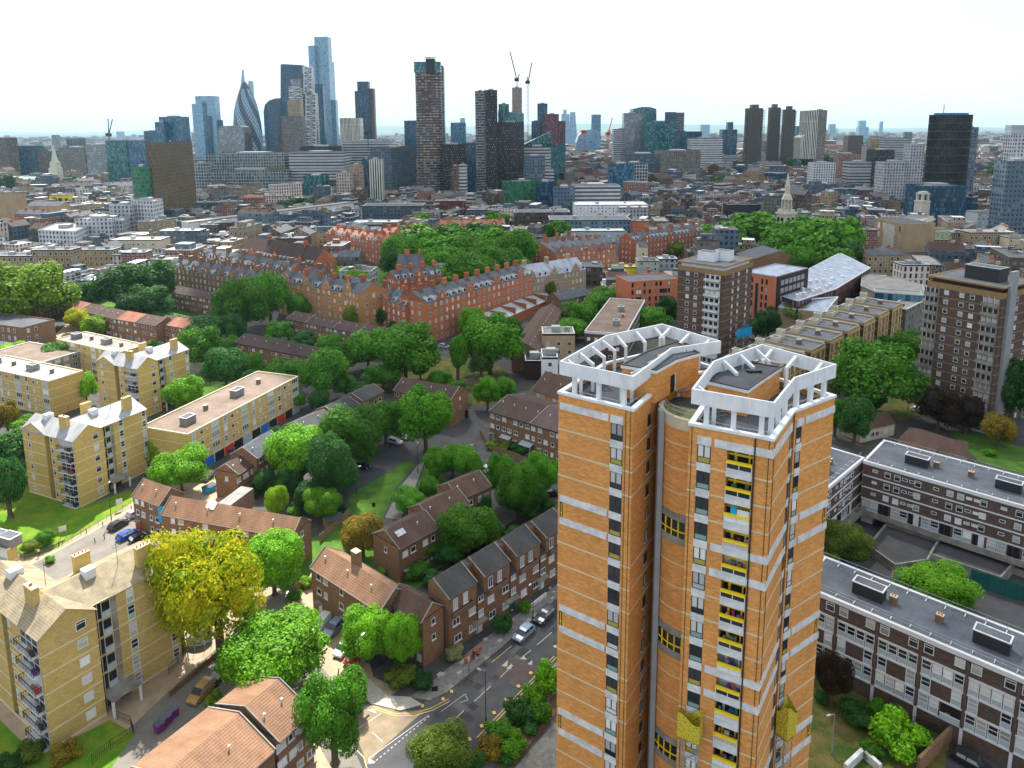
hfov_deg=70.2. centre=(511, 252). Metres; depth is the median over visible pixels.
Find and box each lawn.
[0,483,132,558]
[0,720,133,767]
[94,300,190,315]
[152,464,213,484]
[202,381,224,396]
[279,516,446,596]
[346,460,414,517]
[373,263,387,283]
[374,357,514,405]
[404,466,449,516]
[808,677,948,767]
[838,392,924,420]
[950,432,1023,474]
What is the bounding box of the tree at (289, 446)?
[262,422,323,478]
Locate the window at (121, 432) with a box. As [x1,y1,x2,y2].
[119,430,124,440]
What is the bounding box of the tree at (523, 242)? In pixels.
[491,228,538,259]
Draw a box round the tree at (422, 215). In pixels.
[412,212,430,218]
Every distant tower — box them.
[116,131,124,138]
[131,134,136,139]
[700,124,709,136]
[828,124,835,136]
[856,127,868,141]
[857,120,865,126]
[878,121,882,134]
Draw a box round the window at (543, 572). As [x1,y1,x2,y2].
[540,567,545,575]
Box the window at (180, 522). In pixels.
[178,519,183,525]
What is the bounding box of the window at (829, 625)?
[825,616,834,632]
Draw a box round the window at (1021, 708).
[1018,702,1023,719]
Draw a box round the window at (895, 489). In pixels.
[893,486,899,493]
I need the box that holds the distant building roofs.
[0,147,1001,212]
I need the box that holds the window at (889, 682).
[884,675,893,692]
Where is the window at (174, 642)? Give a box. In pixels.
[171,631,178,646]
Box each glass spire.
[240,70,244,86]
[248,81,253,94]
[569,112,576,143]
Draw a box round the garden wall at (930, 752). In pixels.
[916,725,952,767]
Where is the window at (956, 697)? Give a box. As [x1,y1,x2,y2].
[950,689,961,707]
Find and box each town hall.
[874,218,935,252]
[882,215,935,246]
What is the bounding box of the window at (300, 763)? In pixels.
[297,756,304,767]
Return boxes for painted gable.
[934,227,949,241]
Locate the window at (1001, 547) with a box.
[996,541,1006,554]
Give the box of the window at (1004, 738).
[998,730,1010,749]
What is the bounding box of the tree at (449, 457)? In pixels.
[439,442,462,477]
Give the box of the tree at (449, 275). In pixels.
[435,264,473,284]
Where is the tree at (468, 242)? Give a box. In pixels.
[450,235,493,251]
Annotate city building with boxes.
[0,190,26,220]
[0,222,9,240]
[0,236,4,242]
[0,251,32,269]
[3,240,32,251]
[4,219,30,239]
[15,208,50,219]
[19,304,67,317]
[22,242,64,250]
[23,217,33,222]
[27,201,70,211]
[28,222,51,240]
[30,211,66,225]
[31,245,82,266]
[35,260,71,269]
[49,193,74,200]
[60,210,91,222]
[61,268,94,282]
[70,264,92,271]
[73,211,109,222]
[73,241,97,246]
[75,274,107,302]
[81,245,121,267]
[82,202,111,210]
[83,233,109,243]
[90,264,120,274]
[95,204,111,212]
[95,240,123,250]
[109,231,132,240]
[111,236,170,252]
[112,251,122,264]
[121,248,152,263]
[126,229,157,236]
[127,259,149,264]
[137,215,176,232]
[150,255,183,264]
[153,253,164,257]
[155,244,174,252]
[159,227,206,244]
[165,208,183,216]
[165,242,203,260]
[176,216,195,227]
[186,210,208,215]
[187,207,203,212]
[195,211,221,217]
[196,244,212,249]
[197,200,221,209]
[198,214,223,218]
[200,222,219,233]
[202,239,218,244]
[207,230,216,238]
[211,231,228,238]
[213,203,234,215]
[215,236,247,251]
[216,219,234,231]
[217,246,239,252]
[222,199,242,207]
[229,219,262,240]
[237,207,279,224]
[239,206,259,208]
[243,195,265,204]
[258,233,277,239]
[262,223,270,232]
[265,194,291,203]
[265,224,294,236]
[267,204,285,209]
[271,221,299,229]
[276,233,311,244]
[280,211,301,221]
[289,216,319,227]
[291,225,316,245]
[292,209,330,225]
[313,226,342,247]
[324,210,338,219]
[324,239,350,252]
[329,208,349,213]
[330,252,337,259]
[331,217,341,225]
[337,248,364,266]
[338,264,377,283]
[340,212,359,222]
[340,222,363,229]
[342,206,351,211]
[351,206,362,219]
[354,219,402,227]
[355,225,379,229]
[357,275,374,282]
[362,198,378,204]
[362,203,425,219]
[381,221,413,229]
[403,211,440,222]
[404,218,427,222]
[418,208,431,211]
[424,218,439,229]
[430,208,443,214]
[435,199,465,211]
[442,215,459,219]
[443,212,456,217]
[462,215,482,219]
[468,207,492,215]
[491,209,504,214]
[493,204,501,208]
[498,203,517,218]
[502,225,512,231]
[507,215,513,225]
[510,225,526,230]
[514,209,569,225]
[515,200,534,209]
[523,202,546,208]
[525,351,540,379]
[527,223,545,234]
[529,233,542,239]
[541,325,574,364]
[541,347,558,375]
[548,215,630,237]
[549,206,566,208]
[571,227,624,241]
[572,201,648,214]
[580,261,602,285]
[600,277,615,286]
[604,266,627,278]
[605,272,627,276]
[610,262,635,273]
[616,231,627,257]
[617,205,647,218]
[631,218,648,232]
[635,256,658,273]
[636,242,647,257]
[637,266,655,273]
[638,216,650,225]
[645,226,664,229]
[648,203,662,216]
[650,216,668,225]
[656,254,677,272]
[661,223,678,227]
[662,189,678,205]
[662,268,677,274]
[663,197,678,216]
[664,214,678,223]
[671,204,684,214]
[672,271,677,277]
[675,214,685,223]
[681,193,695,209]
[683,245,693,258]
[685,206,700,219]
[686,218,704,223]
[693,233,718,255]
[698,200,719,207]
[702,208,721,223]
[703,199,721,212]
[709,215,728,224]
[711,225,738,255]
[723,202,760,216]
[738,238,758,252]
[763,193,783,214]
[764,165,783,171]
[776,203,792,216]
[790,188,811,212]
[795,208,811,220]
[812,210,839,218]
[831,187,857,194]
[831,206,843,211]
[835,211,845,216]
[844,205,863,216]
[845,197,863,206]
[855,210,869,220]
[857,188,873,195]
[860,205,872,209]
[860,215,877,224]
[860,223,873,227]
[860,249,902,276]
[861,227,877,248]
[866,207,885,216]
[867,217,886,226]
[877,245,892,248]
[881,210,898,217]
[892,260,929,290]
[896,212,906,217]
[907,211,926,215]
[908,253,941,279]
[924,240,965,262]
[937,215,949,226]
[940,259,1011,274]
[942,216,969,229]
[949,229,959,242]
[958,228,1014,246]
[961,221,981,228]
[964,244,974,262]
[966,209,988,228]
[970,255,995,263]
[972,240,993,247]
[974,245,1001,259]
[976,252,989,258]
[990,223,1018,234]
[990,246,1023,270]
[999,234,1023,247]
[1019,239,1023,250]
[1019,268,1023,277]
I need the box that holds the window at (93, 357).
[91,354,95,361]
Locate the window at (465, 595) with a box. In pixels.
[463,591,468,604]
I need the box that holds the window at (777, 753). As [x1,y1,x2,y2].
[775,747,780,763]
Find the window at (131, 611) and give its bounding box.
[127,603,135,620]
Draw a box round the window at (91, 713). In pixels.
[86,707,96,720]
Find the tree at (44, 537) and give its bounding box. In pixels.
[32,528,58,545]
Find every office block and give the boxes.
[194,161,291,189]
[206,151,288,169]
[289,150,351,182]
[300,145,341,150]
[303,174,328,195]
[342,139,389,163]
[349,163,364,188]
[351,188,367,203]
[362,157,384,199]
[370,145,416,191]
[442,141,475,192]
[502,178,540,203]
[524,144,565,180]
[524,154,553,180]
[536,180,554,206]
[553,185,574,214]
[571,182,619,201]
[607,161,647,187]
[621,149,700,178]
[642,121,685,152]
[685,131,701,149]
[687,137,722,169]
[866,148,894,187]
[879,137,910,160]
[903,182,966,225]
[1004,125,1023,134]
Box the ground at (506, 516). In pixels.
[0,128,1023,767]
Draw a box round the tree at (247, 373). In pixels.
[237,369,259,379]
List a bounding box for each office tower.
[0,137,20,175]
[18,145,49,175]
[49,150,58,161]
[52,135,60,150]
[58,144,107,177]
[66,138,85,146]
[105,139,153,181]
[131,164,151,198]
[144,130,155,142]
[155,116,190,141]
[192,96,222,158]
[218,126,252,152]
[233,81,262,150]
[264,98,279,151]
[278,99,306,151]
[280,64,306,129]
[288,79,303,115]
[298,67,319,145]
[308,37,339,145]
[315,84,326,144]
[340,118,363,145]
[355,81,376,139]
[404,120,416,158]
[441,66,445,143]
[451,122,465,143]
[451,163,467,192]
[524,131,551,145]
[531,103,546,139]
[542,113,564,145]
[561,109,568,143]
[574,129,599,149]
[591,114,600,140]
[612,112,641,161]
[630,107,655,121]
[665,112,683,130]
[719,122,736,154]
[793,110,818,158]
[795,126,798,135]
[809,109,826,161]
[843,135,862,154]
[966,125,978,191]
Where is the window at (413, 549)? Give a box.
[410,545,416,553]
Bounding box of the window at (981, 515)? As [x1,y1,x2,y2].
[978,512,985,519]
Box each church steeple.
[48,146,63,179]
[775,172,796,223]
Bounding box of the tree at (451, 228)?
[435,222,465,235]
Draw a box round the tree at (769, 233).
[760,221,791,240]
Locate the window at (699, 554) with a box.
[693,546,705,565]
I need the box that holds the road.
[353,601,556,767]
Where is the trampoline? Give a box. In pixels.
[185,629,212,650]
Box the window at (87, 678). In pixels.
[81,671,92,685]
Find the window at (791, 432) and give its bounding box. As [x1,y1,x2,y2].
[789,432,791,449]
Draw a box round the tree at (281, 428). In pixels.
[268,425,284,433]
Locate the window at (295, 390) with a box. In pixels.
[292,386,297,396]
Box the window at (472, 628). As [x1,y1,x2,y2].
[469,625,476,633]
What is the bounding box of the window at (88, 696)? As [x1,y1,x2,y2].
[83,689,94,703]
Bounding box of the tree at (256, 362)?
[244,351,267,370]
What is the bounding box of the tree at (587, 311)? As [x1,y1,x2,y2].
[567,300,598,324]
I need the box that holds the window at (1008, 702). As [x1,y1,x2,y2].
[1002,695,1014,714]
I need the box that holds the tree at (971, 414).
[955,395,985,434]
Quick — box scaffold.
[728,324,751,349]
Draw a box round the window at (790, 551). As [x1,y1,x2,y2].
[787,547,793,564]
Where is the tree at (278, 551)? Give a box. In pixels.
[244,527,305,596]
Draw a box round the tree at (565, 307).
[559,297,576,319]
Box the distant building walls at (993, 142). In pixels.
[0,129,1004,217]
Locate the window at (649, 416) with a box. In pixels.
[647,413,650,426]
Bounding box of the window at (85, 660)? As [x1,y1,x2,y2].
[79,654,90,668]
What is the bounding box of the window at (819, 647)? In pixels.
[816,643,822,654]
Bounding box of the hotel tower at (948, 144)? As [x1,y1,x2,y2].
[923,104,972,185]
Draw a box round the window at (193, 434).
[191,431,195,441]
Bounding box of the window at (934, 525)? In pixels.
[929,520,938,532]
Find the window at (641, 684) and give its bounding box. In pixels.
[640,679,642,692]
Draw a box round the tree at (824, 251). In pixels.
[813,243,856,263]
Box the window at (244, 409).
[241,403,247,414]
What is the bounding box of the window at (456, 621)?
[452,616,460,627]
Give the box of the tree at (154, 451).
[145,440,159,462]
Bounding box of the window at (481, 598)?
[478,595,483,603]
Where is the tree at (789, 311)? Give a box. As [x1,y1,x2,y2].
[781,301,811,319]
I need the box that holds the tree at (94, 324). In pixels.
[79,313,109,333]
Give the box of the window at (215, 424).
[211,419,218,430]
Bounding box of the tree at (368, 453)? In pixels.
[352,440,378,464]
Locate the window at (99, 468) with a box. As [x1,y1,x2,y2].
[96,465,101,472]
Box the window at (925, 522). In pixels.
[920,517,929,529]
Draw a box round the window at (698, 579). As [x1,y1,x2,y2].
[692,571,704,590]
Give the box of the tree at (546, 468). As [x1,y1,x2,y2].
[528,450,557,491]
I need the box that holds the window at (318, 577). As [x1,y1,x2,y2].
[316,573,320,582]
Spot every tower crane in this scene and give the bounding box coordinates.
[105,118,112,139]
[365,125,370,157]
[510,52,519,84]
[525,63,531,136]
[580,130,585,176]
[605,117,612,154]
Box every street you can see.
[33,514,151,579]
[56,324,110,337]
[111,590,361,767]
[212,399,315,479]
[228,310,315,391]
[345,371,557,508]
[437,332,465,354]
[911,397,1023,435]
[945,754,1004,767]
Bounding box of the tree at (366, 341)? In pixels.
[349,327,383,368]
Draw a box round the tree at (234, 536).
[219,532,243,545]
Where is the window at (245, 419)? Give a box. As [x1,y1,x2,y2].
[241,413,248,424]
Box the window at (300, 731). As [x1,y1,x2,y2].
[295,726,303,737]
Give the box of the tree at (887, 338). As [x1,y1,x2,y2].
[874,334,893,346]
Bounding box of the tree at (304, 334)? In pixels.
[294,329,316,345]
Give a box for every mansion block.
[168,253,271,306]
[197,245,306,275]
[240,235,337,278]
[278,266,362,319]
[286,260,330,277]
[326,224,393,263]
[339,273,387,326]
[377,279,416,327]
[379,221,418,237]
[386,260,442,291]
[397,249,424,268]
[398,259,532,340]
[440,215,504,228]
[521,253,585,293]
[526,231,576,263]
[535,234,615,273]
[619,221,704,263]
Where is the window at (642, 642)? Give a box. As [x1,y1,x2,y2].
[641,638,643,651]
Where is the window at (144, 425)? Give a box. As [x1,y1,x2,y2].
[142,420,146,430]
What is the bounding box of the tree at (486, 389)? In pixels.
[472,375,500,409]
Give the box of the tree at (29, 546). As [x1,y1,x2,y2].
[19,539,41,553]
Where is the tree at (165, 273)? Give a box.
[136,259,177,291]
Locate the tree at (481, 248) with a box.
[470,240,496,257]
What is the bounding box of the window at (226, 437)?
[225,435,228,444]
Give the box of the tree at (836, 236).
[800,218,857,249]
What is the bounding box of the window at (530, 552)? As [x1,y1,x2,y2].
[528,550,532,562]
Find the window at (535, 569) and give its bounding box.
[533,564,538,574]
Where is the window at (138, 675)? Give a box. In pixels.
[134,670,142,683]
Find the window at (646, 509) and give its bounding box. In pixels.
[645,506,647,519]
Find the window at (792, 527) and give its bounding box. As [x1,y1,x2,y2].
[789,523,794,540]
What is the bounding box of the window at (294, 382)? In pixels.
[292,378,297,387]
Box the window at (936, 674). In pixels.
[931,663,942,681]
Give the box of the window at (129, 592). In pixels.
[125,586,133,603]
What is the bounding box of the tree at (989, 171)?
[984,168,993,175]
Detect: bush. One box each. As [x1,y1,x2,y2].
[0,750,23,767]
[16,738,44,764]
[44,555,55,563]
[48,736,84,767]
[147,340,164,346]
[204,688,223,707]
[249,485,262,498]
[286,501,303,515]
[286,588,301,599]
[300,575,311,587]
[336,504,346,513]
[374,566,386,575]
[383,660,418,690]
[404,560,430,580]
[412,668,432,690]
[422,568,441,588]
[445,642,463,661]
[461,751,486,767]
[474,733,502,762]
[484,716,512,746]
[485,439,498,448]
[492,612,512,633]
[495,749,513,765]
[500,442,508,448]
[501,726,528,759]
[502,694,534,727]
[503,524,519,535]
[510,442,529,454]
[517,505,539,517]
[517,600,530,612]
[522,680,547,705]
[522,717,538,735]
[527,697,552,723]
[533,657,556,694]
[539,501,556,512]
[814,689,828,705]
[838,697,873,728]
[840,698,858,716]
[858,737,884,759]
[866,697,884,714]
[866,703,932,764]
[910,738,929,753]
[981,448,996,456]
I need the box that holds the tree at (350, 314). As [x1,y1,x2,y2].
[340,304,358,322]
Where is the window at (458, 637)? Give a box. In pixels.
[454,632,461,643]
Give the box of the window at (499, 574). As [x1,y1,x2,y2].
[497,569,501,582]
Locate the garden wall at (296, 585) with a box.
[290,581,300,592]
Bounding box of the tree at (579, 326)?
[555,317,587,336]
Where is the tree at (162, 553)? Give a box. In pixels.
[141,522,214,654]
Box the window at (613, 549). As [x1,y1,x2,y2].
[608,542,619,560]
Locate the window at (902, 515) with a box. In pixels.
[899,510,907,522]
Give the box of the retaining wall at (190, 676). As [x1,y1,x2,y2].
[168,651,215,697]
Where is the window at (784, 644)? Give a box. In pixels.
[782,638,787,655]
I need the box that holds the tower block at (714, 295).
[676,249,753,364]
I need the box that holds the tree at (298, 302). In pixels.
[286,292,311,314]
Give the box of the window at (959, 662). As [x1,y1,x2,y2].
[954,656,965,669]
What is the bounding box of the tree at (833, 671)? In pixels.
[815,649,854,706]
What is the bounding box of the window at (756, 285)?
[754,283,758,317]
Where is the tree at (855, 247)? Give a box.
[833,239,865,262]
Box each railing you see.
[17,502,130,557]
[91,710,133,764]
[168,646,188,671]
[845,693,938,732]
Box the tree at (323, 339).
[314,333,337,347]
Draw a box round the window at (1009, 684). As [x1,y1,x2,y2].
[1004,678,1016,691]
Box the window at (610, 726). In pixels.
[605,718,616,736]
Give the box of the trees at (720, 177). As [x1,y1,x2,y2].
[21,138,841,212]
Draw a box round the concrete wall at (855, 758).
[843,748,881,767]
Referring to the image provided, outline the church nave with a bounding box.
[736,245,803,268]
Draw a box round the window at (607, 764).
[604,760,615,767]
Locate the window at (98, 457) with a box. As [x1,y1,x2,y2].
[95,454,100,461]
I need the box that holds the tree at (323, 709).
[291,663,368,767]
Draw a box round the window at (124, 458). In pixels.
[121,450,126,460]
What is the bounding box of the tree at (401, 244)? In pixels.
[380,233,422,258]
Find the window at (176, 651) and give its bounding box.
[173,646,180,662]
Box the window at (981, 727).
[975,719,986,737]
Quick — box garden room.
[499,434,510,444]
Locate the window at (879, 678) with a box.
[874,671,884,688]
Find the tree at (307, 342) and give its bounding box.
[289,337,314,345]
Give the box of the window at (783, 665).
[780,661,785,677]
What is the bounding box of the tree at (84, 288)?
[59,281,96,306]
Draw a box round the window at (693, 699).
[687,690,699,709]
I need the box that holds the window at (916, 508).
[912,504,918,511]
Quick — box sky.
[0,0,1023,131]
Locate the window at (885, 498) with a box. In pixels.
[882,495,888,501]
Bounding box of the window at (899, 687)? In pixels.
[894,680,904,697]
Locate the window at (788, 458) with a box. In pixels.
[787,458,789,474]
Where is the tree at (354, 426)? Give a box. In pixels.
[318,402,384,457]
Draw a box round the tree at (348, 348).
[325,333,362,374]
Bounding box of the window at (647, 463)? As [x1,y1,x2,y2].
[646,460,649,473]
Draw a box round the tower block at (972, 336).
[917,262,1023,422]
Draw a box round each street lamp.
[358,632,364,673]
[477,668,486,723]
[826,714,834,754]
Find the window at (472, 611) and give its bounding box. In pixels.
[469,605,475,616]
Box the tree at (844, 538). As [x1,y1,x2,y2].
[824,519,877,563]
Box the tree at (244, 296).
[210,275,271,332]
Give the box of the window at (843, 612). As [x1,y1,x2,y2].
[839,607,848,618]
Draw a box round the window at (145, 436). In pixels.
[143,430,147,440]
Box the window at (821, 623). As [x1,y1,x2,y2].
[818,613,825,628]
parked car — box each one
[107,518,129,531]
[115,528,139,541]
[125,508,134,519]
[128,531,152,544]
[202,470,214,481]
[210,664,227,686]
[312,610,331,633]
[323,616,342,637]
[332,641,344,658]
[343,653,363,665]
[355,460,370,470]
[387,436,403,444]
[438,343,448,348]
[512,621,535,642]
[533,603,556,625]
[547,488,557,496]
[910,406,923,413]
[950,744,992,767]
[971,427,985,434]
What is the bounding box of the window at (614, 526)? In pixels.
[609,518,620,537]
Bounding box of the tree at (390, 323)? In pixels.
[386,320,397,329]
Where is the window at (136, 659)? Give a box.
[132,653,140,670]
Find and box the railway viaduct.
[181,201,353,227]
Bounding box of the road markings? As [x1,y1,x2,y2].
[355,632,556,767]
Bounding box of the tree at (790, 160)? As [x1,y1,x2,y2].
[787,157,808,166]
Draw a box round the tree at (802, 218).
[795,215,825,225]
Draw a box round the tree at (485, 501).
[477,495,492,511]
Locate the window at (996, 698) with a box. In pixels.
[990,689,1002,708]
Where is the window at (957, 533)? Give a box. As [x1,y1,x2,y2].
[952,527,961,540]
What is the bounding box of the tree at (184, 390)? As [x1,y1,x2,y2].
[160,374,204,406]
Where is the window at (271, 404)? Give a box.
[268,399,274,409]
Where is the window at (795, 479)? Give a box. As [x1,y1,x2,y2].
[792,475,798,493]
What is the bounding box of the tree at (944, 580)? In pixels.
[893,558,985,606]
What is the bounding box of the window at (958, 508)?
[956,505,962,512]
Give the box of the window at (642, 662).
[641,658,643,671]
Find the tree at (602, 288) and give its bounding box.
[592,285,615,297]
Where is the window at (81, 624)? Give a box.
[75,618,85,631]
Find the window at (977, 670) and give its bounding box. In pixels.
[971,663,982,676]
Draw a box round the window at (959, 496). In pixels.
[957,493,963,500]
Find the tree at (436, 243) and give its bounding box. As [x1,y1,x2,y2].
[419,233,458,251]
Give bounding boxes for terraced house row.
[0,313,55,344]
[67,300,125,337]
[116,310,171,343]
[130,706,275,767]
[131,478,185,538]
[159,315,221,342]
[160,486,311,562]
[168,285,216,314]
[214,454,253,497]
[215,676,316,767]
[229,430,277,489]
[234,333,325,366]
[284,383,384,430]
[286,311,390,341]
[309,546,400,656]
[372,509,438,582]
[389,583,444,667]
[393,377,468,427]
[407,486,469,538]
[428,505,557,649]
[436,470,491,509]
[489,393,558,461]
[512,304,561,371]
[546,287,588,307]
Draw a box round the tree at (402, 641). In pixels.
[382,611,422,663]
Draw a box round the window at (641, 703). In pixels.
[639,699,642,713]
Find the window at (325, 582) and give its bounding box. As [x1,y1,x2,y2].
[322,578,327,586]
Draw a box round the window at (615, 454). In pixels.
[610,447,622,465]
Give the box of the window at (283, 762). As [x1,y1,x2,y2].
[277,755,287,767]
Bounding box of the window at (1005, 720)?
[999,712,1011,731]
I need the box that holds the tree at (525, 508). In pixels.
[505,493,534,516]
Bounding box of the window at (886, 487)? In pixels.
[883,484,889,490]
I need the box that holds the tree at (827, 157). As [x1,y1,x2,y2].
[804,154,833,162]
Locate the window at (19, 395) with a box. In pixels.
[16,392,22,400]
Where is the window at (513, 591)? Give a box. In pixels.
[511,586,516,595]
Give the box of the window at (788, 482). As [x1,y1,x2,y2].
[786,482,788,499]
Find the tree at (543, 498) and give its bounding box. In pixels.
[532,480,549,508]
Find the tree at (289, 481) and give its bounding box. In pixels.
[271,462,305,498]
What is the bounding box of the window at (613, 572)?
[608,564,619,583]
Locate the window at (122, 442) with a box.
[120,440,125,450]
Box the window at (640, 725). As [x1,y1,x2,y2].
[639,720,641,733]
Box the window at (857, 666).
[853,661,861,677]
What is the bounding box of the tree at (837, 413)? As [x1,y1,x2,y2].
[832,398,845,437]
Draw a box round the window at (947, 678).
[942,668,953,686]
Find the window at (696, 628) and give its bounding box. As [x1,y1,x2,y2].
[690,619,702,639]
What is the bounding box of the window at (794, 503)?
[791,499,796,516]
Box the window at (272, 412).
[269,408,274,418]
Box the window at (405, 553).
[402,549,408,558]
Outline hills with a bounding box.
[0,123,1004,134]
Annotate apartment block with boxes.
[0,342,81,369]
[0,355,85,416]
[0,528,22,560]
[0,539,182,752]
[20,394,150,508]
[38,222,88,245]
[56,331,138,376]
[75,214,131,238]
[95,337,189,416]
[109,197,163,231]
[147,371,299,467]
[584,298,644,360]
[616,272,677,310]
[719,292,904,389]
[750,263,808,317]
[833,152,859,178]
[861,138,878,160]
[873,143,924,198]
[896,298,924,333]
[987,158,1023,234]
[1001,133,1023,159]
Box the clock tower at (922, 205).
[914,191,930,215]
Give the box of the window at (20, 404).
[17,401,23,408]
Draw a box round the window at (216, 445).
[213,439,220,451]
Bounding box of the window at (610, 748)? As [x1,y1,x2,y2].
[605,739,615,758]
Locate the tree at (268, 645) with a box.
[211,601,332,688]
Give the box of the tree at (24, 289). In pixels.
[0,259,81,316]
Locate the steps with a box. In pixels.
[890,566,906,577]
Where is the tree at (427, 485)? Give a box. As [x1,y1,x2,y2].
[417,475,439,497]
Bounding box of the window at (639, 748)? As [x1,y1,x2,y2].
[638,740,641,754]
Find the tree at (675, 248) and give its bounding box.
[665,240,685,255]
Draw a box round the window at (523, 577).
[519,573,525,583]
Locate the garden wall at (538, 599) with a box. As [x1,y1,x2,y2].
[531,592,546,606]
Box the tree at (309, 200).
[290,197,316,205]
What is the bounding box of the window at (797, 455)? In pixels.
[794,451,799,468]
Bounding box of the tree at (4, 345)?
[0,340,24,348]
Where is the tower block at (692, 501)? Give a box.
[556,324,836,767]
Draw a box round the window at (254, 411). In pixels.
[252,409,255,418]
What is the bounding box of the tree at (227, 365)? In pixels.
[200,347,249,385]
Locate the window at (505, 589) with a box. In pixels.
[502,584,508,594]
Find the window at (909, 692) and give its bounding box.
[904,685,914,702]
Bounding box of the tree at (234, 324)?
[220,311,247,337]
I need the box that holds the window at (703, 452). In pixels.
[697,444,710,463]
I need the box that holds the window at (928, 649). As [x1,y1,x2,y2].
[923,643,934,655]
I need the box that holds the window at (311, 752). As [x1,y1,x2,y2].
[307,747,316,761]
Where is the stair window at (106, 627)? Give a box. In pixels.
[92,595,123,707]
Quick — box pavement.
[0,480,398,767]
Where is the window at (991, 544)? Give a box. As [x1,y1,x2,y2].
[986,538,995,551]
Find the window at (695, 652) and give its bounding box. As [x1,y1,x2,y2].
[689,644,701,662]
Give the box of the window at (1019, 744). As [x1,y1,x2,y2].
[1014,737,1023,756]
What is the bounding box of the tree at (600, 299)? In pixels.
[584,290,615,310]
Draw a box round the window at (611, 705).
[605,697,616,715]
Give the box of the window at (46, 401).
[43,398,49,406]
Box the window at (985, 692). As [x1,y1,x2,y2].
[979,685,990,703]
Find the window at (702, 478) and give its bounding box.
[696,470,709,489]
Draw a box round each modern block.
[778,296,837,328]
[782,253,869,324]
[861,274,924,297]
[873,288,922,301]
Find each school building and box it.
[842,411,895,442]
[896,428,950,453]
[938,437,967,460]
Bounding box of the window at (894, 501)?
[892,498,897,504]
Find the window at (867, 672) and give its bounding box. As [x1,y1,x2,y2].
[862,665,871,682]
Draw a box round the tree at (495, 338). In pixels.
[461,311,525,374]
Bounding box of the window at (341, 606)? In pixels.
[339,602,344,611]
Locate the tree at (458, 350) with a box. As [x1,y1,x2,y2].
[443,333,468,379]
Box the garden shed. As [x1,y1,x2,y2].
[323,512,343,527]
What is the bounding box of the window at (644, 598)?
[642,594,645,608]
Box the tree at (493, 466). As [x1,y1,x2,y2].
[485,451,516,504]
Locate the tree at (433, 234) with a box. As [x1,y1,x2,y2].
[409,230,446,247]
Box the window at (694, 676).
[688,667,700,686]
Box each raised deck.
[870,523,939,571]
[929,540,1014,579]
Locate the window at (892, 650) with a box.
[887,643,897,660]
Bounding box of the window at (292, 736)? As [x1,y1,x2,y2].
[288,731,298,743]
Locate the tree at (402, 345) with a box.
[373,320,443,377]
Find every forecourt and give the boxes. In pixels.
[299,599,374,682]
[515,722,556,767]
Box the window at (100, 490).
[98,486,103,493]
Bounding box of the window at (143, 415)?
[141,410,145,419]
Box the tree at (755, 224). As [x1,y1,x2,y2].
[729,210,775,241]
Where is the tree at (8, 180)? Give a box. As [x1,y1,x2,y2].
[0,174,19,187]
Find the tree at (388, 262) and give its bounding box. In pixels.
[379,247,403,272]
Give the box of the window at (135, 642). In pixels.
[131,637,139,654]
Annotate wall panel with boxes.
[158,506,163,531]
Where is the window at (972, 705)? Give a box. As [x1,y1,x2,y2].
[966,697,978,715]
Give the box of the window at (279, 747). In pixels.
[276,739,286,754]
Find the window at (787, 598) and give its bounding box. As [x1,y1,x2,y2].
[785,593,790,610]
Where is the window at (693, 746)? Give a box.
[685,742,697,754]
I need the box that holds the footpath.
[385,463,423,519]
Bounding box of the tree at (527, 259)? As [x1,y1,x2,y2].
[510,257,530,266]
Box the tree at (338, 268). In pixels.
[332,266,343,278]
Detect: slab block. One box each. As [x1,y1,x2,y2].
[815,552,1023,767]
[826,447,865,524]
[855,437,1023,569]
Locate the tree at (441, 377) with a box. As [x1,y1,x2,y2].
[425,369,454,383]
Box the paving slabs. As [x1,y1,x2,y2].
[436,587,554,747]
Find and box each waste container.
[152,717,165,733]
[159,711,171,725]
[166,704,178,719]
[201,481,215,493]
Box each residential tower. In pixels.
[145,140,196,214]
[414,57,442,191]
[475,89,497,191]
[498,103,523,189]
[742,104,765,165]
[766,104,781,161]
[780,106,797,165]
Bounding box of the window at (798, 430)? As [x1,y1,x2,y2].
[795,426,801,444]
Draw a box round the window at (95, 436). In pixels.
[92,432,98,439]
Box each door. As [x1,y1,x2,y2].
[19,628,38,655]
[23,656,40,672]
[25,673,43,692]
[27,691,45,710]
[30,711,48,729]
[32,728,50,747]
[59,439,72,450]
[60,451,74,461]
[62,463,75,472]
[63,474,76,483]
[64,485,78,495]
[65,496,79,506]
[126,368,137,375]
[127,377,137,383]
[128,385,138,392]
[128,393,139,400]
[205,454,214,466]
[215,448,224,460]
[225,442,233,455]
[234,437,242,449]
[243,432,251,444]
[252,427,260,438]
[261,422,268,433]
[269,417,276,426]
[277,413,284,423]
[285,408,292,419]
[293,405,299,414]
[476,624,481,633]
[509,601,514,610]
[539,581,543,589]
[670,372,675,392]
[847,502,851,514]
[861,515,872,523]
[874,519,885,527]
[878,504,888,516]
[908,513,918,526]
[939,523,950,536]
[972,534,983,547]
[1007,545,1019,558]
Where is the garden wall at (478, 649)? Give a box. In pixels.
[464,645,481,664]
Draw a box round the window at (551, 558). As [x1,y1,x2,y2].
[548,554,554,563]
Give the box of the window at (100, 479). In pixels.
[97,476,102,482]
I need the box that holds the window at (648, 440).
[647,437,649,450]
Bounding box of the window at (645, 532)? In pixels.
[644,528,647,542]
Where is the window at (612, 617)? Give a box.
[607,609,618,628]
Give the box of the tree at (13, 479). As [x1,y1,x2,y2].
[0,456,27,518]
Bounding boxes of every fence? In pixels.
[319,507,349,541]
[434,507,537,572]
[480,430,528,463]
[970,569,1023,601]
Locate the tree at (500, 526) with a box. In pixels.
[485,516,505,542]
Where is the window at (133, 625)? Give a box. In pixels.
[129,620,137,637]
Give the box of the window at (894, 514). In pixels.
[890,507,898,519]
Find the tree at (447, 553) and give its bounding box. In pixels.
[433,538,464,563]

